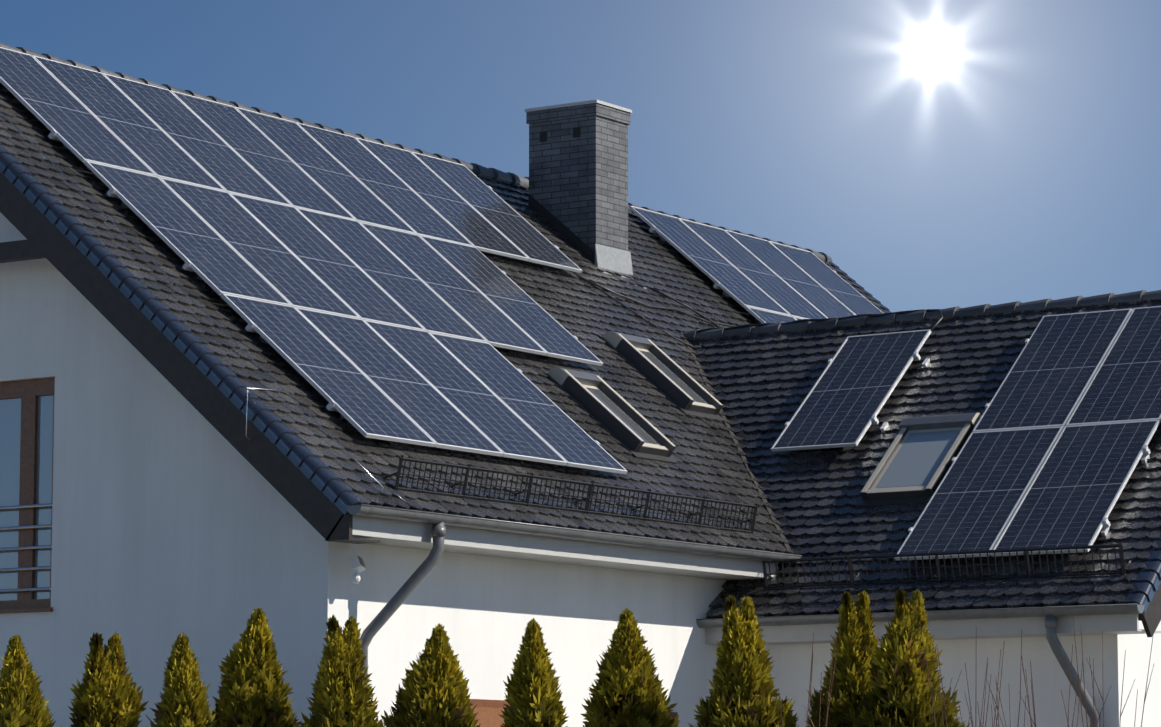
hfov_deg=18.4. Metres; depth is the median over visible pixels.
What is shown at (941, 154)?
sky
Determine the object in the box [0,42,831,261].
ridge
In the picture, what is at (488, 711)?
ground-floor windows
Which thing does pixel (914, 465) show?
roof windows
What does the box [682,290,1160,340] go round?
roof ridge
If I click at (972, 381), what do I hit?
wing roof tiles
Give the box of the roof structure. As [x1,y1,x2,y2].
[0,105,1160,644]
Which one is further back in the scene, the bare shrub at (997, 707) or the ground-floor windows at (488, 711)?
the ground-floor windows at (488, 711)
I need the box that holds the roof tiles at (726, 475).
[0,83,888,553]
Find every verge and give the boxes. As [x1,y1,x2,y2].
[0,143,365,514]
[830,262,890,312]
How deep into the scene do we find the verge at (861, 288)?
47.31 m
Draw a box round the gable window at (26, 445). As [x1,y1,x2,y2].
[0,377,54,613]
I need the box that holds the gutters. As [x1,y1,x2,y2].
[346,504,1144,726]
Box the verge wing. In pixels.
[1124,534,1160,612]
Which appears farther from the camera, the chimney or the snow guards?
the chimney
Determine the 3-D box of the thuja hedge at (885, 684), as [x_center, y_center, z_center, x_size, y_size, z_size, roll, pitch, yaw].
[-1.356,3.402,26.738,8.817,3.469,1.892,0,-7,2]
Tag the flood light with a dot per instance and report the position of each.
(357, 563)
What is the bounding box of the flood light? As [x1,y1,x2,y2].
[348,543,365,583]
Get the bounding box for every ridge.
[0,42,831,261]
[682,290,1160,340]
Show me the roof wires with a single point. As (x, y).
(572, 271)
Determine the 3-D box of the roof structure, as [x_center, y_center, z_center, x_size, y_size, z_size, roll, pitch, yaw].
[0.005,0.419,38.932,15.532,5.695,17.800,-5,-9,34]
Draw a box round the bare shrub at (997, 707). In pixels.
[754,611,1153,726]
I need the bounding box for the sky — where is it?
[0,0,1160,311]
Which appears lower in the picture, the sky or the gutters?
the gutters
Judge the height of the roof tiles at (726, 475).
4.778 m
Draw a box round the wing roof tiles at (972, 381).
[690,299,1160,616]
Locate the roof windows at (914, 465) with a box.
[543,331,981,506]
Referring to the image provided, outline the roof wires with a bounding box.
[0,111,942,501]
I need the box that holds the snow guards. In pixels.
[380,455,1131,588]
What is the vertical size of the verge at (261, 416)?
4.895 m
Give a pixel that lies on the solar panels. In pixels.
(366, 289)
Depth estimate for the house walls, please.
31.45 m
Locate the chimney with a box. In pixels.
[523,100,646,288]
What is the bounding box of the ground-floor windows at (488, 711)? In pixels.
[469,699,677,726]
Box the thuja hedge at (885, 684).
[0,588,970,726]
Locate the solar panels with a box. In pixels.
[0,47,1160,560]
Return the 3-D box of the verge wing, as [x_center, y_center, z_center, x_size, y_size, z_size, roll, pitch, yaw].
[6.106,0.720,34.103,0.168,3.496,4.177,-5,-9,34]
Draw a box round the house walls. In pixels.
[0,212,1160,726]
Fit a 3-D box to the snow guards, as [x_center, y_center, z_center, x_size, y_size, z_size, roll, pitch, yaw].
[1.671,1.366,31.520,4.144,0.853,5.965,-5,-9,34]

